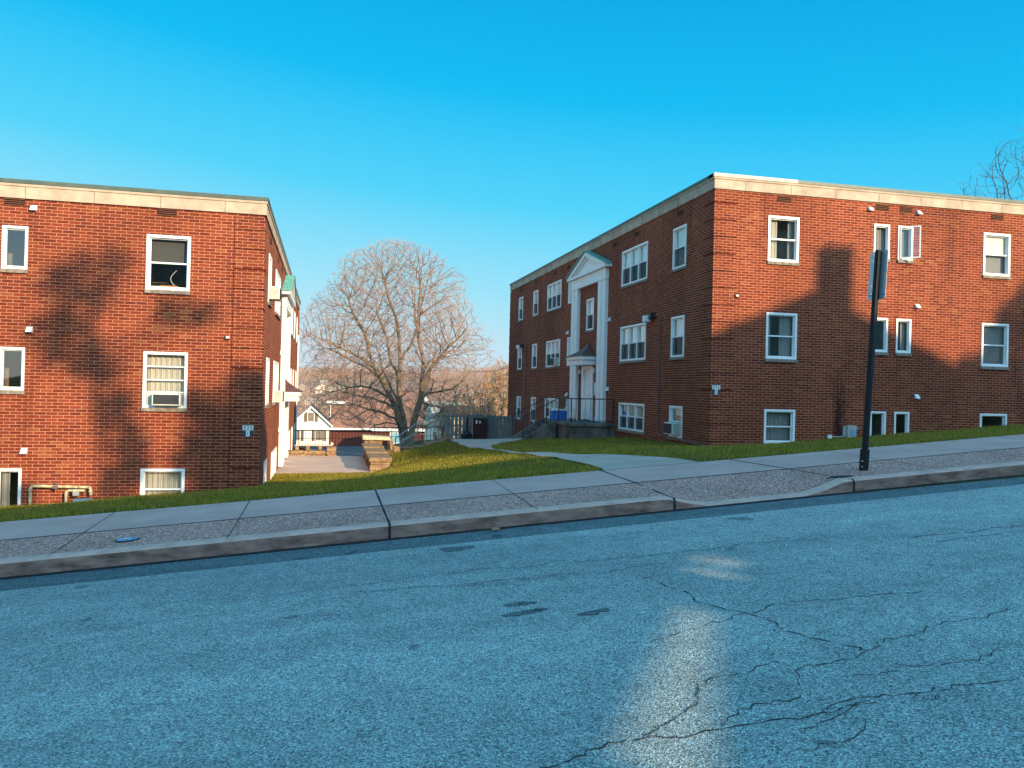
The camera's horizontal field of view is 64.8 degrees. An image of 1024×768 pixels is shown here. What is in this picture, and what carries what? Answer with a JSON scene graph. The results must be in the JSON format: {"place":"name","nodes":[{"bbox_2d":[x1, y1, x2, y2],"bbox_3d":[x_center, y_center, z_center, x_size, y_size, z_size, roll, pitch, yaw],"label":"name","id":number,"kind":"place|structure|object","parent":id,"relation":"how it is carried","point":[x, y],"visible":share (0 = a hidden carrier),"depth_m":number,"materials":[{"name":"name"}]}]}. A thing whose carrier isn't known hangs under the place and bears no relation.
{"place":"outdoors","nodes":[
{"label":"outdoors","id":0,"kind":"place"},
{"bbox_2d":[275,456,370,473],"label":"patio","id":1,"kind":"structure","parent":0,"point":[318,464],"depth_m":27.48,"materials":[{"name":"concrete"}]},
{"bbox_2d":[299,446,362,455],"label":"driveway","id":2,"kind":"structure","parent":0,"point":[349,450],"depth_m":36.66,"materials":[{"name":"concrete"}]},
{"bbox_2d":[295,430,371,445],"bbox_3d":[-8.630,2.631,39.059,3.630,0.860,0.048,1,0,-13],"label":"metal railing","id":3,"kind":"object","parent":2,"relation":"on","point":[329,438],"visible":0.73,"depth_m":39.03,"materials":[{"name":"black metal"}]},
{"bbox_2d":[297,376,508,414],"bbox_3d":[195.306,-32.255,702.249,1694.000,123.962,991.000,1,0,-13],"label":"hills","id":4,"kind":"structure","parent":0,"point":[476,384],"depth_m":559.45,"materials":[{"name":"brown plant"}]},
{"bbox_2d":[297,364,508,431],"bbox_3d":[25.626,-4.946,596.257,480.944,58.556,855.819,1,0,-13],"label":"woodland","id":5,"kind":"object","parent":4,"relation":"on","point":[302,379],"visible":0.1,"depth_m":524.91,"materials":[{"name":"brown plant"}]},
{"bbox_2d":[0,484,1023,767],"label":"road","id":6,"kind":"structure","parent":0,"point":[432,670],"depth_m":4.65,"materials":[{"name":"grey asphalt"}]},
{"bbox_2d":[0,461,1023,576],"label":"kerb","id":7,"kind":"structure","parent":6,"relation":"on","point":[59,562],"depth_m":8.37,"materials":[{"name":"concrete"}]},
{"bbox_2d":[0,477,1023,590],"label":"gutter","id":8,"kind":"object","parent":6,"relation":"on","point":[6,584],"visible":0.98,"depth_m":8.14,"materials":[{"name":"concrete"}]},
{"bbox_2d":[6,525,1020,767],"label":"road crack","id":9,"kind":"object","parent":6,"relation":"on","point":[606,743],"visible":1,"depth_m":4.06,"materials":[{"name":"black asphalt"}]},
{"bbox_2d":[440,546,609,615],"bbox_3d":[-0.166,1.523,6.414,0.669,0.070,2.648,2,0,-24],"label":"road tar spot","id":10,"kind":"object","parent":6,"relation":"on","point":[535,610],"visible":1,"depth_m":5.46,"materials":[{"name":"asphalt"}]},
{"bbox_2d":[0,434,1023,578],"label":"pavement","id":11,"kind":"structure","parent":0,"point":[32,528],"depth_m":10.16,"materials":[{"name":"concrete"}]},
{"bbox_2d":[0,448,1023,558],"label":"pavement verge","id":12,"kind":"structure","parent":11,"relation":"attached to","point":[738,485],"depth_m":9.27,"materials":[{"name":"concrete"}]},
{"bbox_2d":[115,537,139,541],"bbox_3d":[-3.878,1.562,8.139,0.236,0.024,0.236,1,0,-13],"label":"drain marker","id":13,"kind":"object","parent":12,"relation":"on","point":[125,539],"visible":1,"depth_m":8.12,"materials":[{"name":"metal"}]},
{"bbox_2d":[859,250,888,470],"bbox_3d":[4.572,-0.299,10.345,0.282,2.839,0.298,1,0,-13],"label":"street sign","id":14,"kind":"object","parent":12,"relation":"on","point":[877,276],"visible":0.94,"depth_m":10.29,"materials":[{"name":"black metal"}]},
{"bbox_2d":[0,424,1023,521],"bbox_3d":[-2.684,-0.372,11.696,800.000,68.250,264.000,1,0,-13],"label":"ground","id":15,"kind":"structure","parent":0,"point":[419,442],"depth_m":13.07,"materials":[{"name":"green plant"}]},
{"bbox_2d":[28,482,92,504],"bbox_3d":[-9.680,2.388,17.300,1.254,0.560,0.217,1,0,-13],"label":"gas meter","id":16,"kind":"object","parent":15,"relation":"on","point":[76,492],"visible":0.7,"depth_m":17.32,"materials":[{"name":"grey paint"}]},
{"bbox_2d":[0,178,303,506],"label":"apartment building","id":17,"kind":"structure","parent":15,"relation":"on","point":[103,333],"depth_m":17.82,"materials":[{"name":"brick"}]},
{"bbox_2d":[0,468,21,506],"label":"window","id":18,"kind":"structure","parent":17,"relation":"in","point":[10,478],"depth_m":17.36,"materials":[{"name":"white glass"}]},
{"bbox_2d":[0,347,24,393],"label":"window","id":19,"kind":"structure","parent":17,"relation":"in","point":[12,359],"depth_m":18.18,"materials":[{"name":"white glass"}]},
{"bbox_2d":[0,225,28,273],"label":"window","id":20,"kind":"structure","parent":17,"relation":"in","point":[14,251],"depth_m":17.33,"materials":[{"name":"white glass"}]},
{"bbox_2d":[140,469,184,495],"bbox_3d":[-7.775,2.338,17.990,0.920,0.920,0.197,1,0,-13],"label":"window","id":21,"kind":"structure","parent":17,"relation":"in","point":[156,481],"depth_m":18.02,"materials":[{"name":"white glass"}]},
{"bbox_2d":[141,351,187,411],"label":"window","id":22,"kind":"structure","parent":17,"relation":"in","point":[163,372],"depth_m":18.03,"materials":[{"name":"white glass"}]},
{"bbox_2d":[146,393,183,405],"bbox_3d":[-7.683,0.339,17.841,0.778,0.280,0.280,1,0,-13],"label":"air conditioner","id":23,"kind":"object","parent":17,"relation":"attached to","point":[167,399],"visible":1,"depth_m":17.75,"materials":[{"name":"white metal"}]},
{"bbox_2d":[144,234,190,294],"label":"window","id":24,"kind":"structure","parent":17,"relation":"in","point":[165,254],"depth_m":18.07,"materials":[{"name":"white glass"}]},
{"bbox_2d":[242,424,253,437],"bbox_3d":[-5.985,1.067,18.292,0.250,0.300,0.014,1,0,-13],"label":"house number sign","id":25,"kind":"object","parent":17,"relation":"attached to","point":[247,431],"visible":1,"depth_m":18.29,"materials":[{"name":"black"}]},
{"bbox_2d":[263,459,266,482],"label":"window","id":26,"kind":"structure","parent":17,"relation":"in","point":[265,462],"depth_m":20.80,"materials":[{"name":"white glass"}]},
{"bbox_2d":[265,357,269,407],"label":"window","id":27,"kind":"structure","parent":17,"relation":"in","point":[267,405],"depth_m":20.81,"materials":[{"name":"white glass"}]},
{"bbox_2d":[268,253,271,307],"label":"window","id":28,"kind":"structure","parent":17,"relation":"in","point":[270,258],"depth_m":20.47,"materials":[{"name":"white glass"}]},
{"bbox_2d":[270,446,276,479],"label":"window","id":29,"kind":"structure","parent":17,"relation":"in","point":[274,453],"depth_m":24.17,"materials":[{"name":"white glass"}]},
{"bbox_2d":[269,286,280,301],"bbox_3d":[-6.042,-2.287,20.497,0.330,0.320,0.666,1,0,-13],"label":"air conditioner","id":30,"kind":"object","parent":17,"relation":"attached to","point":[275,293],"visible":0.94,"depth_m":20.19,"materials":[{"name":"white metal"}]},
{"bbox_2d":[272,361,278,404],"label":"window","id":31,"kind":"structure","parent":17,"relation":"in","point":[275,365],"depth_m":23.72,"materials":[{"name":"white glass"}]},
{"bbox_2d":[275,269,280,320],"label":"window","id":32,"kind":"structure","parent":17,"relation":"in","point":[278,280],"depth_m":24.11,"materials":[{"name":"white glass"}]},
{"bbox_2d":[273,390,283,401],"bbox_3d":[-6.861,0.363,23.690,0.300,0.340,0.656,1,0,-13],"label":"air conditioner","id":33,"kind":"object","parent":17,"relation":"attached to","point":[278,396],"visible":0.94,"depth_m":23.38,"materials":[{"name":"white metal"}]},
{"bbox_2d":[288,444,336,455],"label":"stone wall","id":34,"kind":"structure","parent":15,"relation":"on","point":[330,450],"depth_m":30.90,"materials":[{"name":"stone"}]},
{"bbox_2d":[296,404,332,444],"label":"white house","id":35,"kind":"structure","parent":15,"relation":"on","point":[310,418],"depth_m":100.95,"materials":[{"name":"beige"}]},
{"bbox_2d":[307,412,314,421],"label":"window","id":36,"kind":"structure","parent":35,"relation":"in","point":[311,415],"depth_m":100.88,"materials":[{"name":"white glass"}]},
{"bbox_2d":[315,431,321,440],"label":"window","id":37,"kind":"structure","parent":35,"relation":"in","point":[318,434],"depth_m":101.08,"materials":[{"name":"white glass"}]},
{"bbox_2d":[299,377,337,414],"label":"bare tree","id":38,"kind":"object","parent":15,"relation":"on","point":[317,403],"visible":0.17,"depth_m":116.76,"materials":[{"name":"brown plant"}]},
{"bbox_2d":[362,434,389,443],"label":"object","id":39,"kind":"structure","parent":15,"relation":"on","point":[372,438],"depth_m":31.32,"materials":[{"name":"stone"}]},
{"bbox_2d":[361,443,391,471],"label":"stone wall","id":40,"kind":"structure","parent":15,"relation":"on","point":[376,456],"depth_m":26.52,"materials":[{"name":"beige stone"}]},
{"bbox_2d":[329,401,424,445],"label":"house","id":41,"kind":"structure","parent":15,"relation":"on","point":[349,434],"depth_m":106.94,"materials":[{"name":"orange wood"}]},
{"bbox_2d":[390,431,398,443],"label":"window","id":42,"kind":"structure","parent":41,"relation":"in","point":[394,433],"depth_m":107.18,"materials":[{"name":"white glass"}]},
{"bbox_2d":[327,389,432,417],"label":"house","id":43,"kind":"structure","parent":15,"relation":"on","point":[380,397],"depth_m":125.90,"materials":[{"name":"orange"}]},
{"bbox_2d":[298,236,498,442],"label":"bare tree","id":44,"kind":"object","parent":15,"relation":"on","point":[398,409],"visible":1,"depth_m":60.21,"materials":[{"name":"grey plant"}]},
{"bbox_2d":[374,426,442,444],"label":"metal railing","id":45,"kind":"object","parent":15,"relation":"on","point":[391,436],"visible":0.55,"depth_m":41.85,"materials":[{"name":"black metal"}]},
{"bbox_2d":[400,431,417,446],"bbox_3d":[-4.361,2.420,34.244,0.048,0.746,2.532,1,0,10],"label":"stair railing","id":46,"kind":"object","parent":15,"relation":"on","point":[411,438],"visible":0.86,"depth_m":34.55,"materials":[{"name":"black metal"}]},
{"bbox_2d":[395,414,435,445],"bbox_3d":[-4.362,2.118,36.472,0.136,1.419,4.610,1,0,16],"label":"stair railing","id":47,"kind":"object","parent":15,"relation":"on","point":[417,427],"visible":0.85,"depth_m":36.75,"materials":[{"name":"black metal"}]},
{"bbox_2d":[387,431,450,453],"bbox_3d":[-3.735,2.533,33.199,0.425,1.050,3.992,1,0,31],"label":"stone edging","id":48,"kind":"object","parent":15,"relation":"on","point":[392,448],"visible":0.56,"depth_m":32.83,"materials":[{"name":"beige stone"}]},
{"bbox_2d":[423,401,460,439],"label":"house","id":49,"kind":"structure","parent":15,"relation":"on","point":[427,431],"depth_m":90.86,"materials":[{"name":"beige"}]},
{"bbox_2d":[421,393,477,438],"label":"sapling","id":50,"kind":"object","parent":15,"relation":"on","point":[439,415],"visible":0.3,"depth_m":57.28,"materials":[{"name":"brown plant"}]},
{"bbox_2d":[436,382,490,437],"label":"sapling","id":51,"kind":"object","parent":15,"relation":"on","point":[468,397],"visible":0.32,"depth_m":56.63,"materials":[{"name":"brown plant"}]},
{"bbox_2d":[461,417,471,438],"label":"chiminea","id":52,"kind":"object","parent":15,"relation":"on","point":[466,434],"visible":0.94,"depth_m":41.97,"materials":[{"name":"black metal"}]},
{"bbox_2d":[441,406,493,437],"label":"house","id":53,"kind":"structure","parent":15,"relation":"on","point":[461,409],"depth_m":83.03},
{"bbox_2d":[459,376,485,427],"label":"sapling","id":54,"kind":"object","parent":15,"relation":"on","point":[473,397],"visible":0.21,"depth_m":75.02,"materials":[{"name":"brown plant"}]},
{"bbox_2d":[457,392,491,433],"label":"sapling","id":55,"kind":"object","parent":15,"relation":"on","point":[474,407],"visible":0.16,"depth_m":60.03,"materials":[{"name":"brown plant"}]},
{"bbox_2d":[442,413,513,438],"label":"picket fence","id":56,"kind":"object","parent":15,"relation":"on","point":[505,425],"visible":0.65,"depth_m":42.81,"materials":[{"name":"grey wood"}]},
{"bbox_2d":[468,376,500,415],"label":"sapling","id":57,"kind":"object","parent":15,"relation":"on","point":[484,397],"visible":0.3,"depth_m":61.01,"materials":[{"name":"brown plant"}]},
{"bbox_2d":[469,366,504,437],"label":"sapling","id":58,"kind":"object","parent":15,"relation":"on","point":[487,403],"visible":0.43,"depth_m":62.11,"materials":[{"name":"brown plant"}]},
{"bbox_2d":[472,368,507,434],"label":"sapling","id":59,"kind":"object","parent":15,"relation":"on","point":[492,376],"visible":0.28,"depth_m":71.35,"materials":[{"name":"brown plant"}]},
{"bbox_2d":[477,363,507,415],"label":"sapling","id":60,"kind":"object","parent":15,"relation":"on","point":[492,390],"visible":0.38,"depth_m":63.28,"materials":[{"name":"brown plant"}]},
{"bbox_2d":[484,359,507,415],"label":"sapling","id":61,"kind":"object","parent":15,"relation":"on","point":[500,391],"visible":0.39,"depth_m":70.31,"materials":[{"name":"brown plant"}]},
{"bbox_2d":[484,357,508,438],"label":"sapling","id":62,"kind":"object","parent":15,"relation":"on","point":[503,386],"visible":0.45,"depth_m":62.37,"materials":[{"name":"brown plant"}]},
{"bbox_2d":[493,362,508,434],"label":"sapling","id":63,"kind":"object","parent":15,"relation":"on","point":[500,394],"visible":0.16,"depth_m":61.53,"materials":[{"name":"brown plant"}]},
{"bbox_2d":[510,418,614,439],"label":"entrance stairs","id":64,"kind":"structure","parent":15,"relation":"on","point":[563,429],"depth_m":28.68,"materials":[{"name":"concrete"}]},
{"bbox_2d":[512,397,546,435],"bbox_3d":[0.671,1.268,30.888,1.370,1.600,0.037,1,0,-13],"label":"stair railing","id":65,"kind":"object","parent":64,"relation":"on","point":[531,413],"visible":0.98,"depth_m":30.90,"materials":[{"name":"black metal"}]},
{"bbox_2d":[549,409,567,419],"bbox_3d":[1.767,1.164,30.756,0.640,0.420,0.390,1,0,-13],"label":"storage box","id":66,"kind":"object","parent":64,"relation":"on","point":[553,412],"visible":0.88,"depth_m":30.58,"materials":[{"name":"blue plastic"}]},
{"bbox_2d":[522,397,613,438],"bbox_3d":[1.925,1.285,28.614,3.144,1.600,1.128,1,0,33],"label":"stair railing","id":67,"kind":"object","parent":64,"relation":"on","point":[558,398],"visible":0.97,"depth_m":28.22,"materials":[{"name":"black metal"}]},
{"bbox_2d":[507,172,1023,445],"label":"apartment building","id":68,"kind":"structure","parent":15,"relation":"on","point":[778,340],"depth_m":22.69,"materials":[{"name":"brick"}]},
{"bbox_2d":[515,396,520,420],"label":"window","id":69,"kind":"structure","parent":68,"relation":"in","point":[518,400],"depth_m":42.54,"materials":[{"name":"white glass"}]},
{"bbox_2d":[517,348,521,370],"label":"window","id":70,"kind":"structure","parent":68,"relation":"in","point":[519,359],"depth_m":42.43,"materials":[{"name":"white glass"}]},
{"bbox_2d":[518,297,522,321],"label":"window","id":71,"kind":"structure","parent":68,"relation":"in","point":[520,318],"depth_m":42.48,"materials":[{"name":"white glass"}]},
{"bbox_2d":[530,397,535,422],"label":"window","id":72,"kind":"structure","parent":68,"relation":"in","point":[533,399],"depth_m":39.46,"materials":[{"name":"white glass"}]},
{"bbox_2d":[531,343,536,369],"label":"window","id":73,"kind":"structure","parent":68,"relation":"in","point":[534,346],"depth_m":39.52,"materials":[{"name":"white glass"}]},
{"bbox_2d":[532,290,538,317],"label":"window","id":74,"kind":"structure","parent":68,"relation":"in","point":[535,294],"depth_m":39.61,"materials":[{"name":"white glass"}]},
{"bbox_2d":[544,398,557,418],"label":"window","id":75,"kind":"structure","parent":68,"relation":"in","point":[553,405],"depth_m":36.41,"materials":[{"name":"white glass"}]},
{"bbox_2d":[545,339,559,368],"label":"window","id":76,"kind":"structure","parent":68,"relation":"in","point":[552,347],"depth_m":36.40,"materials":[{"name":"white glass"}]},
{"bbox_2d":[546,279,561,312],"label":"window","id":77,"kind":"structure","parent":68,"relation":"in","point":[554,290],"depth_m":36.29,"materials":[{"name":"white glass"}]},
{"bbox_2d":[550,358,558,365],"bbox_3d":[1.880,-0.972,35.451,0.280,0.350,0.656,1,0,-13],"label":"air conditioner","id":78,"kind":"object","parent":68,"relation":"attached to","point":[554,361],"visible":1,"depth_m":35.15,"materials":[{"name":"white metal"}]},
{"bbox_2d":[567,337,570,365],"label":"window","id":79,"kind":"structure","parent":68,"relation":"in","point":[568,338],"depth_m":33.90,"materials":[{"name":"white glass"}]},
{"bbox_2d":[568,282,571,303],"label":"window","id":80,"kind":"structure","parent":68,"relation":"in","point":[569,284],"depth_m":33.91,"materials":[{"name":"white glass"}]},
{"bbox_2d":[584,369,589,419],"bbox_3d":[2.978,0.395,31.173,0.072,1.960,0.920,1,0,-13],"label":"door","id":81,"kind":"structure","parent":68,"relation":"in","point":[587,371],"depth_m":31.26,"materials":[{"name":"white metal"}]},
{"bbox_2d":[585,298,593,332],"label":"window","id":82,"kind":"structure","parent":68,"relation":"in","point":[590,302],"depth_m":31.24,"materials":[{"name":"white glass"}]},
{"bbox_2d":[617,402,643,434],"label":"window","id":83,"kind":"structure","parent":68,"relation":"in","point":[630,415],"depth_m":26.79,"materials":[{"name":"white glass"}]},
{"bbox_2d":[619,322,645,363],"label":"window","id":84,"kind":"structure","parent":68,"relation":"in","point":[632,337],"depth_m":26.78,"materials":[{"name":"white glass"}]},
{"bbox_2d":[620,241,647,288],"bbox_3d":[4.083,-3.903,26.729,0.163,1.285,2.290,1,0,-13],"label":"window","id":85,"kind":"structure","parent":68,"relation":"in","point":[635,259],"depth_m":26.79,"materials":[{"name":"white glass"}]},
{"bbox_2d":[642,312,655,321],"bbox_3d":[4.252,-2.070,25.095,0.260,0.280,0.440,1,0,-13],"label":"flood light","id":86,"kind":"object","parent":68,"relation":"attached to","point":[647,318],"visible":1,"depth_m":25.04,"materials":[{"name":"white metal"}]},
{"bbox_2d":[663,422,680,434],"bbox_3d":[4.617,1.279,23.269,0.300,0.340,0.606,1,0,-13],"label":"air conditioner","id":87,"kind":"object","parent":68,"relation":"attached to","point":[671,428],"visible":1,"depth_m":23.00,"materials":[{"name":"white metal"}]},
{"bbox_2d":[667,406,682,440],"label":"window","id":88,"kind":"structure","parent":68,"relation":"in","point":[675,412],"depth_m":23.49,"materials":[{"name":"white glass"}]},
{"bbox_2d":[669,315,684,359],"bbox_3d":[4.808,-1.325,23.294,0.163,1.265,0.910,1,0,-13],"label":"window","id":89,"kind":"structure","parent":68,"relation":"in","point":[678,322],"depth_m":23.40,"materials":[{"name":"white glass"}]},
{"bbox_2d":[671,223,686,272],"bbox_3d":[4.871,-3.904,23.309,0.163,1.285,0.910,1,0,-13],"label":"window","id":90,"kind":"structure","parent":68,"relation":"in","point":[679,233],"depth_m":23.42,"materials":[{"name":"white glass"}]},
{"bbox_2d":[653,314,708,445],"bbox_3d":[5.407,-0.221,23.169,1.380,3.789,3.870,1,0,-13],"label":"conduit","id":91,"kind":"object","parent":68,"relation":"attached to","point":[658,315],"visible":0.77,"depth_m":24.43,"materials":[{"name":"black metal"}]},
{"bbox_2d":[712,384,720,395],"bbox_3d":[5.365,0.160,21.214,0.250,0.300,0.014,1,0,-13],"label":"house number sign","id":92,"kind":"object","parent":68,"relation":"attached to","point":[716,389],"visible":1,"depth_m":21.21,"materials":[{"name":"white"}]},
{"bbox_2d":[763,409,794,443],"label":"window","id":93,"kind":"structure","parent":68,"relation":"in","point":[779,424],"depth_m":21.79,"materials":[{"name":"white glass"}]},
{"bbox_2d":[765,312,797,362],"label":"window","id":94,"kind":"structure","parent":68,"relation":"in","point":[781,328],"depth_m":21.84,"materials":[{"name":"white glass"}]},
{"bbox_2d":[767,215,799,265],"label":"window","id":95,"kind":"structure","parent":68,"relation":"in","point":[783,232],"depth_m":21.81,"materials":[{"name":"white glass"}]},
{"bbox_2d":[831,369,846,435],"bbox_3d":[8.954,0.528,22.049,0.638,1.841,0.027,1,0,-13],"label":"climbing vine","id":96,"kind":"object","parent":68,"relation":"attached to","point":[838,416],"visible":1,"depth_m":22.04,"materials":[{"name":"brown plant"}]},
{"bbox_2d":[832,425,858,437],"bbox_3d":[9.076,1.300,22.031,0.833,0.340,0.135,1,0,-13],"label":"gas meter","id":97,"kind":"object","parent":68,"relation":"attached to","point":[848,431],"visible":0.91,"depth_m":22.02,"materials":[{"name":"grey paint"}]},
{"bbox_2d":[869,411,885,435],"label":"window","id":98,"kind":"structure","parent":68,"relation":"in","point":[883,413],"depth_m":22.36,"materials":[{"name":"white glass"}]},
{"bbox_2d":[873,224,890,261],"bbox_3d":[10.220,-3.905,22.427,0.530,1.035,0.230,1,0,-13],"label":"window","id":99,"kind":"structure","parent":68,"relation":"in","point":[878,244],"depth_m":22.44,"materials":[{"name":"white glass"}]},
{"bbox_2d":[875,318,888,354],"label":"window","id":100,"kind":"structure","parent":68,"relation":"in","point":[885,320],"depth_m":22.38,"materials":[{"name":"white glass"}]},
{"bbox_2d":[871,412,908,435],"bbox_3d":[10.728,1.286,23.034,0.980,1.420,1.122,1,0,-13],"label":"window","id":101,"kind":"structure","parent":68,"relation":"in","point":[901,419],"depth_m":22.78,"materials":[{"name":"white glass"}]},
{"bbox_2d":[875,319,911,355],"bbox_3d":[10.794,-1.289,23.033,0.980,1.450,1.155,1,0,-13],"label":"window","id":102,"kind":"structure","parent":68,"relation":"in","point":[903,326],"depth_m":22.68,"materials":[{"name":"white glass"}]},
{"bbox_2d":[884,225,920,263],"bbox_3d":[10.892,-3.878,22.892,0.980,1.450,1.474,1,0,-13],"label":"window","id":103,"kind":"structure","parent":68,"relation":"in","point":[905,233],"depth_m":22.57,"materials":[{"name":"white glass"}]},
{"bbox_2d":[979,413,1006,427],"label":"window","id":104,"kind":"structure","parent":68,"relation":"in","point":[989,420],"depth_m":23.84,"materials":[{"name":"white glass"}]},
{"bbox_2d":[980,323,1008,369],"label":"window","id":105,"kind":"structure","parent":68,"relation":"in","point":[994,337],"depth_m":23.34,"materials":[{"name":"white glass"}]},
{"bbox_2d":[982,232,1010,279],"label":"window","id":106,"kind":"structure","parent":68,"relation":"in","point":[996,247],"depth_m":23.33,"materials":[{"name":"white glass"}]},
{"bbox_2d":[960,126,1023,199],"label":"bare tree","id":107,"kind":"object","parent":15,"relation":"on","point":[1004,188],"visible":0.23,"depth_m":56.94,"materials":[{"name":"brown plant"}]},
{"bbox_2d":[0,0,1023,376],"label":"sky","id":108,"kind":"structure","parent":0,"point":[501,138],"materials":[{"name":"blue"}]},
{"bbox_2d":[451,438,696,469],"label":"path","id":109,"kind":"structure","parent":0,"point":[609,461],"depth_m":13.98,"materials":[{"name":"concrete"}]},
{"bbox_2d":[472,416,487,438],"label":"cabinet","id":110,"kind":"object","parent":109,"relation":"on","point":[480,426],"visible":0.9,"depth_m":42.21,"materials":[{"name":"red wood"}]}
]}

